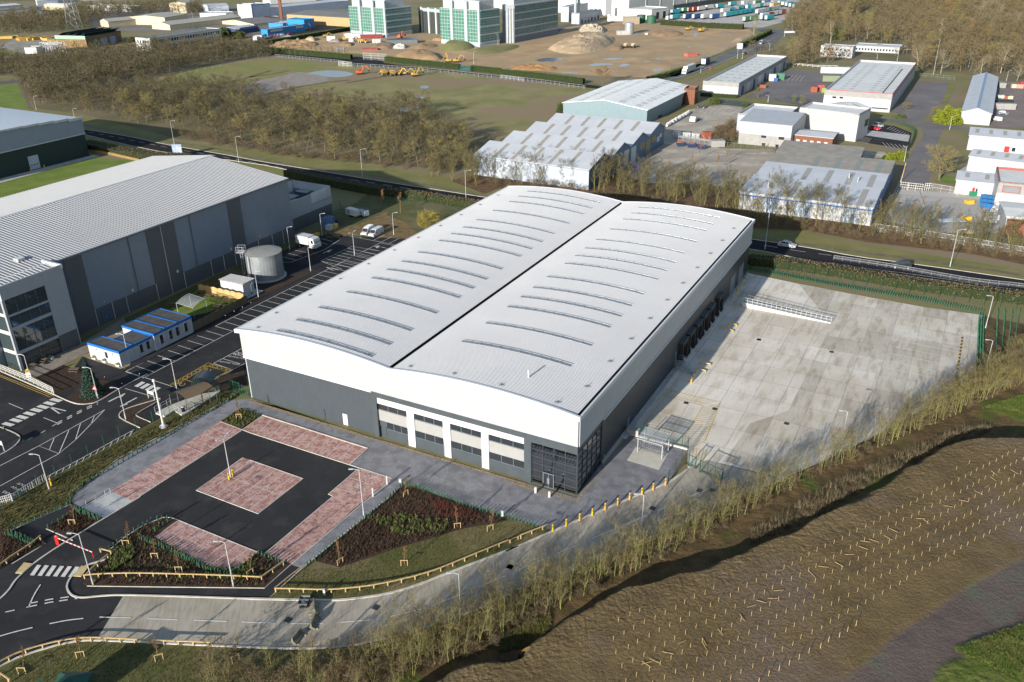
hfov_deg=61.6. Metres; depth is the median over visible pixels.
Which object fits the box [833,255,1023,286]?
guard rail
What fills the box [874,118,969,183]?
estate street
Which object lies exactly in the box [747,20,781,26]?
estate road
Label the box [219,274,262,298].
pump house
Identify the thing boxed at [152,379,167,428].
camera mast
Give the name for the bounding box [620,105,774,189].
works yard
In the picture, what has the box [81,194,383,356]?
grass strip
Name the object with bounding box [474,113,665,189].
warehouse
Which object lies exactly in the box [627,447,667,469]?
cycle slab
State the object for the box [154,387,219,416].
access ramp
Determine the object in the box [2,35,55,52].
yard
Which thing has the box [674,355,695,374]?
dock stairs
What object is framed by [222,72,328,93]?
gravel hardstanding
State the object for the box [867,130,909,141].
concrete lane
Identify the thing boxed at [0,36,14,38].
pipe stack
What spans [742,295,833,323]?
ramp wall
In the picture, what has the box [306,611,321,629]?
concrete barrier
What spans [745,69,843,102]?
service yard
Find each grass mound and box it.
[440,40,473,50]
[467,44,519,53]
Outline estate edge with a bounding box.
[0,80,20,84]
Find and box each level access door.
[729,272,735,295]
[737,262,743,284]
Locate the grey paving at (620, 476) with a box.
[71,399,686,566]
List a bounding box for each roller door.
[27,154,40,169]
[623,149,628,167]
[631,145,635,163]
[762,198,776,212]
[794,202,809,217]
[841,208,857,223]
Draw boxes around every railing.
[0,364,53,392]
[0,494,11,503]
[11,474,45,500]
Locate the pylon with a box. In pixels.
[63,0,82,28]
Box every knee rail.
[0,535,40,563]
[0,637,209,661]
[0,672,10,681]
[83,572,259,579]
[86,554,108,575]
[260,560,284,579]
[274,524,547,592]
[274,564,303,587]
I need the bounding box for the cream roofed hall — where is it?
[830,102,871,123]
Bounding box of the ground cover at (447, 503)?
[430,497,479,518]
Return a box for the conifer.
[80,356,106,399]
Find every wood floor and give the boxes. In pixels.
[0,40,497,168]
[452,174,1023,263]
[784,0,1023,81]
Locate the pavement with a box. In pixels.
[140,388,217,421]
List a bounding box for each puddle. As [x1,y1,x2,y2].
[307,70,352,76]
[536,58,563,61]
[589,63,612,65]
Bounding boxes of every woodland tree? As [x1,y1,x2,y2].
[73,93,88,109]
[80,92,89,109]
[82,93,94,109]
[84,99,95,113]
[99,102,109,115]
[104,92,115,112]
[108,93,118,110]
[113,86,130,113]
[116,95,129,115]
[123,106,132,118]
[127,101,142,122]
[130,99,142,119]
[139,89,155,112]
[139,97,154,122]
[141,91,159,118]
[148,101,161,118]
[154,104,164,121]
[157,100,172,122]
[161,103,181,127]
[168,95,178,108]
[169,87,183,110]
[176,110,189,124]
[183,98,194,121]
[184,95,197,119]
[188,86,208,106]
[189,103,200,121]
[191,107,206,129]
[197,102,214,123]
[198,98,210,115]
[200,115,215,132]
[201,94,215,109]
[207,109,218,130]
[209,114,223,133]
[212,109,225,129]
[219,111,233,134]
[219,121,234,135]
[222,92,237,109]
[222,105,232,126]
[223,100,235,117]
[226,96,248,121]
[229,103,245,127]
[229,127,239,142]
[230,92,241,112]
[231,113,249,139]
[239,111,256,134]
[243,92,257,114]
[244,114,255,132]
[245,88,266,110]
[245,98,260,117]
[246,102,259,122]
[252,127,269,149]
[254,98,268,110]
[254,111,273,127]
[254,121,266,140]
[260,118,277,138]
[264,104,280,123]
[264,123,277,145]
[265,98,275,116]
[270,101,282,122]
[272,119,289,141]
[276,102,292,117]
[277,115,291,140]
[278,106,296,131]
[279,133,288,146]
[282,100,299,122]
[284,111,300,135]
[287,132,297,148]
[288,86,307,105]
[290,120,302,137]
[291,131,302,151]
[293,90,312,116]
[294,107,307,125]
[294,114,304,131]
[297,129,315,153]
[302,121,312,134]
[305,106,324,124]
[307,92,329,117]
[307,99,324,118]
[307,125,318,146]
[308,114,319,133]
[313,122,332,152]
[314,97,327,116]
[318,101,337,126]
[321,86,334,103]
[321,92,331,107]
[321,102,341,126]
[321,120,335,139]
[324,130,343,158]
[329,116,349,145]
[331,102,345,125]
[336,91,352,107]
[336,109,346,122]
[337,138,352,152]
[338,96,354,122]
[340,114,353,131]
[342,116,359,136]
[348,91,367,109]
[350,89,369,106]
[352,102,370,132]
[353,119,362,136]
[353,132,371,157]
[354,99,367,125]
[355,128,366,145]
[355,143,364,159]
[356,133,371,152]
[359,134,371,152]
[360,120,377,143]
[364,109,383,138]
[368,97,384,127]
[369,140,387,161]
[371,131,391,152]
[372,108,385,128]
[376,92,391,108]
[376,120,393,137]
[378,112,389,129]
[381,124,395,145]
[382,105,397,131]
[382,134,395,158]
[383,115,401,139]
[386,138,402,161]
[388,125,403,150]
[390,114,404,134]
[392,102,402,115]
[393,89,407,115]
[393,116,406,138]
[395,93,410,113]
[398,89,415,113]
[399,92,414,109]
[399,110,409,124]
[401,140,415,161]
[404,121,420,143]
[404,136,416,154]
[405,95,422,115]
[406,138,425,165]
[407,128,426,152]
[409,125,421,143]
[410,112,427,136]
[413,96,428,111]
[418,91,432,113]
[420,110,433,124]
[420,121,433,140]
[423,117,443,137]
[423,123,436,139]
[424,133,441,158]
[424,137,436,156]
[425,108,439,127]
[428,139,447,158]
[432,122,451,152]
[434,110,447,123]
[438,122,453,140]
[440,113,454,136]
[441,116,457,133]
[441,135,454,150]
[446,128,457,146]
[450,141,464,167]
[453,120,468,134]
[453,122,466,139]
[453,134,467,157]
[458,130,474,146]
[459,141,469,166]
[460,121,473,138]
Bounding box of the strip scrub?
[369,333,1023,675]
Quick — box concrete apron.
[82,491,131,517]
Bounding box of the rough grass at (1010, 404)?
[982,394,1023,412]
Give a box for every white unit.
[702,54,786,96]
[736,103,798,136]
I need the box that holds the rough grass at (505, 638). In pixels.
[498,612,552,651]
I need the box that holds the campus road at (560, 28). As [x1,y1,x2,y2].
[504,19,605,42]
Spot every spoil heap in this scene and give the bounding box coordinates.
[270,39,318,47]
[305,36,315,40]
[329,38,340,41]
[342,41,352,45]
[371,42,394,49]
[394,49,441,59]
[408,43,436,48]
[432,36,440,40]
[512,63,556,70]
[548,31,614,53]
[610,44,623,49]
[651,29,682,36]
[730,34,752,42]
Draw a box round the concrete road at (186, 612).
[97,460,774,646]
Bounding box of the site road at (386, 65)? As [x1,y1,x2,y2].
[271,53,600,88]
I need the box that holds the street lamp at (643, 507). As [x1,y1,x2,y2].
[634,493,643,524]
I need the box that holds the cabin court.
[23,318,125,376]
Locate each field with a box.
[0,84,28,108]
[136,59,324,88]
[159,57,595,140]
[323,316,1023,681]
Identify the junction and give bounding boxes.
[749,28,797,54]
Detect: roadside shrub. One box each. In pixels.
[499,174,512,184]
[527,176,540,185]
[537,178,550,186]
[548,179,557,187]
[566,182,578,190]
[602,186,612,196]
[623,187,633,198]
[753,211,764,225]
[763,218,774,228]
[776,217,788,227]
[796,218,807,228]
[814,219,824,228]
[828,222,842,233]
[842,224,855,235]
[883,227,899,239]
[889,231,904,239]
[890,225,908,237]
[908,232,920,243]
[923,234,935,243]
[929,239,938,247]
[965,240,978,253]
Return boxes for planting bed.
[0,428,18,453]
[0,530,44,566]
[35,365,81,394]
[47,508,101,537]
[67,379,117,404]
[83,518,289,587]
[120,397,156,426]
[215,366,247,390]
[221,408,261,428]
[251,269,313,302]
[312,487,506,566]
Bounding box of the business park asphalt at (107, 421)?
[0,233,404,503]
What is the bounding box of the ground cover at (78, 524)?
[48,509,101,532]
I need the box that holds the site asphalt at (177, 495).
[0,430,385,663]
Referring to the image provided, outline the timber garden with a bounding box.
[170,289,235,315]
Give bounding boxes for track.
[18,85,32,108]
[197,70,272,85]
[252,70,289,76]
[257,80,348,95]
[345,75,392,82]
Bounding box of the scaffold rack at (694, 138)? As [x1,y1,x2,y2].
[672,132,710,142]
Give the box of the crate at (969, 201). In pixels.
[964,199,974,203]
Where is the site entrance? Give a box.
[319,57,383,65]
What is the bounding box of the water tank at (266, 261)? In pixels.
[235,245,286,282]
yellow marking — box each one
[0,233,342,396]
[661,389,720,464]
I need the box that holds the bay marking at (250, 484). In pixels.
[120,423,378,566]
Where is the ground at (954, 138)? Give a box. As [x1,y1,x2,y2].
[0,0,1023,659]
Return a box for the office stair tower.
[505,4,514,42]
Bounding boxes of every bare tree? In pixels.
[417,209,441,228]
[589,64,611,83]
[750,16,758,33]
[911,46,924,64]
[920,144,961,179]
[939,49,954,73]
[971,52,991,73]
[1011,64,1023,79]
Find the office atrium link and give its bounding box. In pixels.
[418,7,440,33]
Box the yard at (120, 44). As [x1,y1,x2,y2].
[103,41,135,45]
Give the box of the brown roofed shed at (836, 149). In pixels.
[776,140,865,156]
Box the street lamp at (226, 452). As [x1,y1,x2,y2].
[215,431,230,476]
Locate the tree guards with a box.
[13,393,234,529]
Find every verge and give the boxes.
[0,642,354,681]
[10,108,1023,305]
[353,57,600,85]
[670,48,735,76]
[673,54,746,82]
[731,97,764,100]
[749,99,801,105]
[872,112,897,117]
[881,122,917,150]
[933,175,955,183]
[942,82,955,102]
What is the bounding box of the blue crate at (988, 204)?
[985,202,992,207]
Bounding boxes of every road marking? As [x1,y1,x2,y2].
[0,235,394,485]
[0,326,957,635]
[91,132,1022,290]
[669,40,913,149]
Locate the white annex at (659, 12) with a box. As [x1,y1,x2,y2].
[628,6,668,19]
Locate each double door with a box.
[101,307,111,322]
[270,238,276,245]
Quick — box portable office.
[87,308,193,366]
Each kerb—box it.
[0,370,146,404]
[0,427,20,454]
[0,496,140,598]
[0,587,518,666]
[11,543,45,563]
[12,504,69,529]
[46,528,72,540]
[66,558,249,598]
[75,401,225,491]
[84,134,982,286]
[85,129,1023,279]
[94,564,290,588]
[110,517,256,551]
[118,398,159,427]
[135,421,241,498]
[136,400,159,422]
[196,457,302,513]
[242,415,349,464]
[249,469,687,600]
[263,415,367,463]
[265,468,358,552]
[270,498,387,596]
[291,464,391,564]
[630,434,687,449]
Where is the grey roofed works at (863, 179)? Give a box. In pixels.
[738,149,895,225]
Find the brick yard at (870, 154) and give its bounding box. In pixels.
[863,151,886,157]
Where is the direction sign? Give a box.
[171,144,181,153]
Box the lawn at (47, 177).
[0,157,135,197]
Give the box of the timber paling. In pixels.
[89,150,138,159]
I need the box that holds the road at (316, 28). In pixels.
[253,25,343,40]
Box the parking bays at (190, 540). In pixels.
[155,521,255,569]
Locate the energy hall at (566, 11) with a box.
[561,2,587,21]
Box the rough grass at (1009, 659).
[953,622,1023,676]
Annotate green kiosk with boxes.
[54,672,92,681]
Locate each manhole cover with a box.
[284,617,292,622]
[372,604,379,610]
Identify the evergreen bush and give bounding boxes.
[220,27,231,37]
[230,30,245,38]
[555,100,562,112]
[709,96,720,104]
[741,102,749,106]
[827,26,846,38]
[885,152,896,160]
[892,114,906,118]
[896,151,906,160]
[933,104,963,124]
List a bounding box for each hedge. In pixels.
[86,139,191,159]
[253,26,350,45]
[262,47,352,58]
[283,168,386,195]
[383,186,478,207]
[384,55,460,68]
[469,65,584,83]
[646,65,684,78]
[660,19,743,29]
[700,92,737,97]
[740,29,771,46]
[748,253,1023,304]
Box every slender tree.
[199,657,218,681]
[202,651,217,680]
[213,645,227,671]
[216,656,238,681]
[258,639,278,674]
[285,645,308,681]
[298,637,316,678]
[300,658,314,681]
[312,639,338,662]
[327,645,341,668]
[344,661,365,681]
[347,654,365,679]
[357,628,380,672]
[360,620,380,658]
[361,661,383,680]
[370,626,380,649]
[374,624,398,669]
[386,622,401,655]
[386,660,402,681]
[388,612,406,638]
[394,618,409,644]
[395,623,413,648]
[395,637,419,669]
[395,652,407,675]
[398,608,419,651]
[400,609,430,659]
[406,601,424,640]
[408,613,424,640]
[410,607,425,628]
[411,624,429,666]
[411,625,435,656]
[417,598,447,649]
[418,615,441,663]
[421,603,437,634]
[423,593,443,627]
[426,592,447,629]
[432,607,459,656]
[435,602,461,647]
[440,634,453,663]
[442,635,459,659]
[447,565,469,608]
[448,594,471,646]
[459,615,476,651]
[460,605,474,638]
[461,585,476,615]
[461,588,485,627]
[462,596,481,632]
[462,607,488,647]
[464,595,481,626]
[471,610,493,645]
[473,599,495,637]
[476,591,496,631]
[477,582,492,604]
[477,595,491,621]
[478,549,508,608]
[478,559,500,604]
[481,580,502,610]
[484,609,498,639]
[485,569,505,616]
[488,583,514,635]
[493,568,507,607]
[495,597,506,629]
[500,589,519,618]
[503,574,519,608]
[504,585,522,617]
[510,576,530,609]
[523,549,552,597]
[523,566,543,601]
[524,573,543,608]
[534,566,559,596]
[541,591,554,615]
[545,575,559,606]
[547,543,573,581]
[548,546,571,589]
[550,562,570,608]
[552,569,569,600]
[560,546,583,587]
[563,558,579,599]
[566,547,586,583]
[570,542,590,569]
[572,559,585,588]
[573,540,588,577]
[579,549,598,582]
[586,540,606,570]
[586,549,609,579]
[591,542,618,578]
[596,531,614,563]
[602,535,615,561]
[606,515,631,551]
[606,524,629,569]
[608,535,625,576]
[611,517,627,549]
[612,524,635,557]
[612,530,635,565]
[618,552,629,574]
[621,525,637,556]
[621,548,636,570]
[626,532,646,570]
[627,517,640,554]
[635,520,654,552]
[643,526,662,562]
[645,520,659,547]
[648,514,677,555]
[652,516,669,550]
[656,487,682,531]
[660,514,677,557]
[661,509,685,544]
[663,499,681,527]
[665,497,689,544]
[666,498,684,549]
[666,507,686,536]
[671,520,686,550]
[674,497,693,539]
[674,508,691,543]
[678,491,699,526]
[678,497,696,533]
[683,493,700,540]
[691,489,709,526]
[691,517,701,541]
[697,494,719,531]
[698,481,713,516]
[702,507,719,532]
[702,511,717,536]
[708,469,730,507]
[710,491,728,515]
[712,497,728,525]
[714,476,730,520]
[715,483,733,521]
[719,478,742,517]
[721,483,741,520]
[731,483,745,516]
[742,477,758,513]
[743,463,764,499]
[745,473,770,505]
[750,470,763,497]
[763,479,777,499]
[765,461,789,498]
[768,453,786,491]
[768,464,793,495]
[769,459,779,492]
[776,457,792,487]
[783,449,798,487]
[791,448,812,482]
[817,442,828,467]
[822,445,835,469]
[827,425,853,459]
[829,420,845,464]
[831,425,849,462]
[833,427,855,462]
[842,421,856,454]
[845,428,862,456]
[847,423,864,456]
[852,414,868,448]
[867,399,892,441]
[876,413,889,446]
[878,419,891,443]
[881,415,897,445]
[886,414,906,443]
[888,414,907,436]
[892,397,906,433]
[894,405,911,439]
[896,401,915,436]
[903,388,920,419]
[907,394,922,430]
[908,403,925,428]
[916,403,928,428]
[917,387,941,425]
[918,401,927,424]
[927,375,944,397]
[941,392,955,419]
[943,381,957,404]
[949,387,962,415]
[951,367,968,395]
[954,367,970,401]
[955,371,972,408]
[955,389,966,414]
[957,358,980,385]
[957,375,983,405]
[963,367,981,401]
[971,365,995,401]
[975,353,1004,381]
[979,345,999,371]
[982,360,993,383]
[982,373,994,400]
[983,348,995,371]
[989,354,1004,371]
[992,363,1005,396]
[1003,349,1016,373]
[1004,364,1018,387]
[1006,348,1018,378]
[1012,335,1023,358]
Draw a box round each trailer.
[670,9,679,13]
[670,14,680,19]
[683,13,692,18]
[692,13,701,18]
[697,6,705,10]
[701,13,710,18]
[705,4,713,9]
[709,13,719,18]
[715,3,724,8]
[720,8,729,12]
[723,11,733,16]
[728,1,736,5]
[741,0,749,3]
[742,16,749,21]
[749,15,757,20]
[755,9,763,13]
[760,14,769,19]
[764,14,774,20]
[771,2,780,5]
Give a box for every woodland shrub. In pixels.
[321,149,333,158]
[351,148,359,158]
[433,159,445,171]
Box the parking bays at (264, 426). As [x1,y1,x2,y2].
[243,416,366,463]
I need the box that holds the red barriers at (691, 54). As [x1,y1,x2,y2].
[684,52,697,56]
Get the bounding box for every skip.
[676,141,685,146]
[686,143,696,147]
[696,144,706,149]
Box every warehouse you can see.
[0,107,88,177]
[0,155,333,370]
[234,186,754,494]
[474,113,665,189]
[562,78,687,121]
[823,60,916,112]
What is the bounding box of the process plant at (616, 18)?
[608,15,623,21]
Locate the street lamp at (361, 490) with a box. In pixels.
[348,468,364,517]
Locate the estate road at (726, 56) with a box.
[663,33,774,80]
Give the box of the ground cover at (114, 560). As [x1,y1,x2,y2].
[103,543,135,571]
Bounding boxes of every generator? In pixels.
[345,207,359,216]
[359,209,368,216]
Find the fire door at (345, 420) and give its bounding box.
[342,413,347,425]
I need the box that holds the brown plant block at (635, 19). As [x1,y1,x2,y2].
[623,16,639,23]
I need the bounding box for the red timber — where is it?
[362,48,377,50]
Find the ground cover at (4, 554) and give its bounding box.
[0,529,43,565]
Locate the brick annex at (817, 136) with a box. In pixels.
[793,129,839,143]
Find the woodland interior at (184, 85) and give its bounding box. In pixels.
[28,69,336,110]
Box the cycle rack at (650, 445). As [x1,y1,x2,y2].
[639,438,667,455]
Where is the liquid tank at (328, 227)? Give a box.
[325,224,332,230]
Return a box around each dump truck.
[357,39,367,42]
[379,69,387,74]
[388,70,395,75]
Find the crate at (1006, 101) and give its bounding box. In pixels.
[995,100,1013,102]
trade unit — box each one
[954,170,994,195]
[966,127,1023,153]
[966,148,1023,173]
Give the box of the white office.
[738,108,806,147]
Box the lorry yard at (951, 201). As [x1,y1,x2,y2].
[886,188,999,232]
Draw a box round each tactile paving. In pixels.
[15,562,31,572]
[74,566,87,576]
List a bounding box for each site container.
[701,131,711,139]
[768,74,775,80]
[776,72,784,79]
[810,86,817,91]
[817,84,824,90]
[820,66,850,72]
[822,75,839,81]
[994,102,1016,109]
[997,81,1006,87]
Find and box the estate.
[77,2,347,36]
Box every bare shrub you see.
[190,659,217,681]
[192,633,235,668]
[215,656,245,681]
[233,658,264,680]
[238,661,268,681]
[253,664,275,681]
[263,666,282,681]
[267,663,296,681]
[280,664,310,681]
[287,661,313,681]
[298,656,327,671]
[307,655,329,674]
[315,663,341,681]
[324,639,342,657]
[328,649,359,681]
[330,655,371,681]
[334,629,364,656]
[343,666,357,681]
[352,639,381,663]
[366,650,394,671]
[374,641,399,674]
[375,632,413,670]
[377,647,406,670]
[392,645,414,665]
[392,656,407,674]
[403,651,422,671]
[421,643,432,664]
[422,656,437,667]
[432,649,455,664]
[433,632,447,652]
[441,616,464,637]
[444,633,461,654]
[456,640,475,656]
[459,626,477,651]
[465,610,484,627]
[470,640,486,654]
[480,619,498,640]
[482,633,502,648]
[484,608,502,624]
[489,614,504,632]
[501,612,523,626]
[504,625,513,634]
[507,593,526,607]
[519,606,538,625]
[528,591,551,611]
[531,599,548,614]
[532,590,549,608]
[553,587,572,605]
[568,574,583,593]
[573,585,585,597]
[583,578,603,594]
[584,574,602,589]
[605,567,615,578]
[610,550,629,571]
[630,550,648,565]
[638,534,651,552]
[648,532,662,552]
[653,546,667,561]
[660,541,675,555]
[683,528,699,542]
[695,525,711,538]
[699,526,712,536]
[705,523,719,531]
[712,508,732,521]
[717,125,726,135]
[719,515,728,527]
[723,132,738,140]
[734,505,748,513]
[757,494,768,505]
[776,479,789,492]
[787,472,801,484]
[803,467,814,478]
[809,464,825,473]
[844,446,864,462]
[860,441,872,452]
[874,434,890,444]
[914,411,930,425]
[960,396,976,406]
[970,393,981,401]
[1004,376,1023,389]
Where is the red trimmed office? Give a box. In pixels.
[992,167,1023,203]
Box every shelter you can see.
[169,382,217,409]
[191,370,218,390]
[637,427,669,458]
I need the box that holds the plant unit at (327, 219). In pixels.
[321,215,334,228]
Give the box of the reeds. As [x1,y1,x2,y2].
[747,422,992,542]
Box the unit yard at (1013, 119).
[974,82,1023,127]
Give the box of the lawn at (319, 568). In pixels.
[269,485,549,598]
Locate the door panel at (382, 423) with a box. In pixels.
[380,420,386,426]
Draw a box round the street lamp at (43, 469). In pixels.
[29,453,49,488]
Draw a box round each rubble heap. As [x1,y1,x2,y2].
[393,43,406,48]
[578,22,604,32]
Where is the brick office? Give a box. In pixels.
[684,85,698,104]
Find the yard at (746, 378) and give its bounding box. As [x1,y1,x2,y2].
[636,273,971,475]
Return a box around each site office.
[820,44,855,57]
[855,43,902,53]
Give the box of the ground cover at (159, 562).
[93,518,272,585]
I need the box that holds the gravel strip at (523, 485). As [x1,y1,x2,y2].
[250,399,624,500]
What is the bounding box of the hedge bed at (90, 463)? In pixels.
[0,390,244,529]
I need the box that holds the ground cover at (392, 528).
[368,512,448,534]
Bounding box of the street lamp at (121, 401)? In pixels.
[109,387,125,419]
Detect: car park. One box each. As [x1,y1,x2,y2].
[857,125,911,147]
[891,81,948,120]
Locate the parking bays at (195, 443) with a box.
[112,422,240,499]
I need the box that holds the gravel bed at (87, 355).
[82,352,130,368]
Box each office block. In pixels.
[348,0,411,37]
[439,0,499,46]
[502,0,557,42]
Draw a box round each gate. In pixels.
[229,379,240,394]
[241,384,248,396]
[363,53,386,60]
[688,453,696,468]
[699,459,723,481]
[718,474,739,495]
[900,182,923,190]
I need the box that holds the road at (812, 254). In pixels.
[84,129,1023,291]
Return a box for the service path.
[0,155,97,182]
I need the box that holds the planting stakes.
[759,514,1023,679]
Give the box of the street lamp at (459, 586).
[446,572,460,614]
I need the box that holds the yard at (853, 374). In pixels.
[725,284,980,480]
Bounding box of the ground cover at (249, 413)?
[222,408,259,427]
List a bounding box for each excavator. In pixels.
[356,65,369,74]
[396,68,407,75]
[411,67,423,76]
[444,53,450,62]
[453,55,465,62]
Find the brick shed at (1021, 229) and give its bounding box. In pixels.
[1003,218,1023,236]
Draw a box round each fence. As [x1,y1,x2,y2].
[0,381,233,508]
[192,295,247,330]
[198,284,243,299]
[277,54,579,87]
[381,195,456,212]
[629,421,688,446]
[668,440,688,480]
[670,41,742,68]
[748,265,983,313]
[774,261,1022,310]
[874,224,1022,253]
[877,118,914,151]
[885,182,899,212]
[919,73,954,80]
[932,184,959,195]
[976,313,984,365]
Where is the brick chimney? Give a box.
[278,0,282,19]
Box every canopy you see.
[176,293,207,317]
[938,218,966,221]
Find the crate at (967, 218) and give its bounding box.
[961,215,971,220]
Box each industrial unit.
[0,3,20,7]
[0,6,43,16]
[24,46,42,53]
[35,0,57,8]
[44,3,73,9]
[54,27,122,47]
[90,4,141,11]
[100,15,138,26]
[131,12,187,24]
[135,28,221,50]
[152,14,240,29]
[169,0,199,12]
[200,11,233,16]
[202,3,228,11]
[222,16,280,25]
[226,24,258,32]
[237,2,270,16]
[238,3,253,17]
[261,24,304,35]
[263,0,315,3]
[269,21,286,27]
[270,0,349,15]
[287,9,349,26]
[287,17,314,27]
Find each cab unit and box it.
[674,131,681,135]
[683,132,690,136]
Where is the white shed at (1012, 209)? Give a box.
[997,201,1023,233]
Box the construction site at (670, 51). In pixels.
[262,21,755,77]
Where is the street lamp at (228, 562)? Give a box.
[213,540,233,586]
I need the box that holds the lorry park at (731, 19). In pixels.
[673,0,816,26]
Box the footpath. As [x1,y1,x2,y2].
[83,124,1023,275]
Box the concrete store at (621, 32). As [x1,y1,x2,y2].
[616,30,629,34]
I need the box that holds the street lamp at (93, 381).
[82,367,97,397]
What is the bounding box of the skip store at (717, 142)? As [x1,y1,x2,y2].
[710,139,724,146]
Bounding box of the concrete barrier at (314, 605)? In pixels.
[308,598,320,614]
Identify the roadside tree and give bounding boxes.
[424,153,434,176]
[430,151,440,175]
[433,152,442,172]
[440,140,454,164]
[445,148,453,167]
[446,157,457,180]
[448,150,459,168]
[461,149,472,172]
[464,153,473,177]
[469,152,481,179]
[469,154,478,185]
[472,146,480,170]
[482,149,495,178]
[496,152,507,172]
[504,163,512,182]
[509,160,518,181]
[516,160,527,184]
[530,151,543,175]
[534,163,544,185]
[558,158,569,176]
[589,155,600,189]
[596,156,607,188]
[598,150,615,182]
[598,162,613,185]
[603,146,617,167]
[604,161,614,183]
[610,148,617,178]
[612,153,625,184]
[614,161,625,184]
[618,167,628,190]
[620,149,632,178]
[622,175,633,193]
[627,161,635,184]
[631,173,636,189]
[634,154,648,178]
[636,173,647,193]
[637,168,650,191]
[638,158,648,178]
[644,154,654,181]
[652,159,664,186]
[656,172,669,197]
[664,164,673,179]
[664,172,679,202]
[668,167,683,196]
[672,167,685,202]
[675,163,691,196]
[681,161,693,193]
[682,157,697,191]
[687,176,700,200]
[694,164,708,186]
[695,182,708,203]
[696,163,707,185]
[699,173,715,204]
[703,172,711,192]
[713,173,729,209]
[718,163,738,197]
[720,190,733,209]
[722,185,731,205]
[726,169,746,206]
[729,176,745,210]
[735,186,749,214]
[738,172,753,186]
[744,199,752,215]
[749,179,764,191]
[751,191,768,219]
[753,190,768,224]
[764,187,774,217]
[765,176,780,187]
[767,165,783,182]
[771,200,783,222]
[775,172,792,189]
[776,200,781,217]
[780,186,793,216]
[784,182,805,220]
[791,204,800,225]
[797,188,811,217]
[797,197,807,224]
[798,181,809,196]
[806,186,818,197]
[811,188,825,222]
[813,184,826,194]
[819,185,833,196]
[821,198,839,226]
[837,187,852,219]
[842,210,849,229]
[846,215,853,229]
[848,199,857,223]
[854,199,868,228]
[868,210,883,235]
[874,204,884,227]
[875,198,894,232]
[883,194,900,225]
[886,193,902,226]
[889,198,909,232]
[895,202,918,237]
[904,201,923,227]
[906,201,920,240]
[913,195,927,226]
[915,208,932,242]
[916,209,931,239]
[926,211,940,238]
[927,199,943,234]
[933,224,943,242]
[935,208,944,226]
[948,206,964,232]
[949,218,973,247]
[965,219,977,245]
[972,218,984,242]
[974,205,988,236]
[975,225,988,247]
[978,213,991,245]
[982,201,1000,241]
[992,224,1007,253]
[1002,218,1021,253]
[1007,212,1023,243]
[1007,231,1019,255]
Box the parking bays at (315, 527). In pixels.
[265,469,390,563]
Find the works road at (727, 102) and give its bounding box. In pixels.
[717,98,805,108]
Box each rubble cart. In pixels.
[298,599,308,607]
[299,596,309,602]
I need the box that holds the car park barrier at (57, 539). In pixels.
[54,535,93,557]
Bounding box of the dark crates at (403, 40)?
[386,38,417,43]
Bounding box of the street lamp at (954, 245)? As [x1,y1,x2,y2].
[950,229,966,265]
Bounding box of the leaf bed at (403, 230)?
[326,211,416,238]
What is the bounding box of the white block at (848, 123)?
[799,102,870,141]
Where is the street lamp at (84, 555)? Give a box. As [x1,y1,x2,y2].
[66,532,93,584]
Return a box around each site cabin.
[326,36,335,40]
[344,33,351,37]
[352,33,360,37]
[737,43,742,48]
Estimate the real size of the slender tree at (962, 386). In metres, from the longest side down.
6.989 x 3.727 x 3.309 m
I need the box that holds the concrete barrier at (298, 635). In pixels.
[288,627,305,644]
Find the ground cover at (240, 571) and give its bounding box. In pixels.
[203,561,255,579]
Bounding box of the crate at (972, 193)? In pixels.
[969,191,977,195]
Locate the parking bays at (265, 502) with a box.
[198,458,301,512]
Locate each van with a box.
[360,224,374,235]
[368,225,383,237]
[991,116,1002,120]
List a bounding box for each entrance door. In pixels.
[381,426,386,437]
[543,472,553,488]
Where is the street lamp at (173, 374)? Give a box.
[163,358,176,389]
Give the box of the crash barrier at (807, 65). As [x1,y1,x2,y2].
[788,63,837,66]
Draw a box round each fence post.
[996,309,998,351]
[1001,309,1005,349]
[1008,309,1012,346]
[1014,309,1019,342]
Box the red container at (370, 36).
[360,34,382,38]
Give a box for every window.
[139,344,143,352]
[145,340,150,349]
[159,334,163,343]
[168,329,172,339]
[175,326,179,336]
[183,322,187,331]
[378,404,406,416]
[386,422,407,434]
[415,414,442,426]
[416,431,443,445]
[451,424,480,437]
[452,441,481,456]
[489,434,523,449]
[490,452,523,468]
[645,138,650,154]
[682,92,685,103]
[1002,185,1021,193]
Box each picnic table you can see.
[27,362,38,369]
[38,357,48,362]
[68,367,80,372]
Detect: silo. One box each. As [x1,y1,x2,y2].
[624,22,633,34]
[637,14,645,22]
[646,15,655,23]
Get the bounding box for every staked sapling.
[16,645,26,673]
[67,505,75,523]
[74,636,84,658]
[121,523,129,545]
[150,539,158,558]
[150,635,163,661]
[173,548,182,572]
[230,636,239,662]
[246,552,253,574]
[308,633,316,663]
[336,539,342,565]
[400,546,407,565]
[403,476,408,496]
[454,506,460,528]
[487,510,494,531]
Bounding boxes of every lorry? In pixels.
[295,232,321,249]
[682,63,695,73]
[689,116,699,121]
[701,57,709,65]
[985,212,999,223]
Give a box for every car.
[696,104,706,107]
[778,240,796,247]
[870,125,880,129]
[873,122,883,126]
[890,260,911,268]
[998,110,1008,114]
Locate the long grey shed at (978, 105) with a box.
[961,72,998,125]
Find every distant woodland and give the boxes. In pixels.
[0,0,204,34]
[0,32,273,103]
[783,0,1023,73]
[808,0,1022,62]
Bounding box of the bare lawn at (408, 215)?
[326,196,464,238]

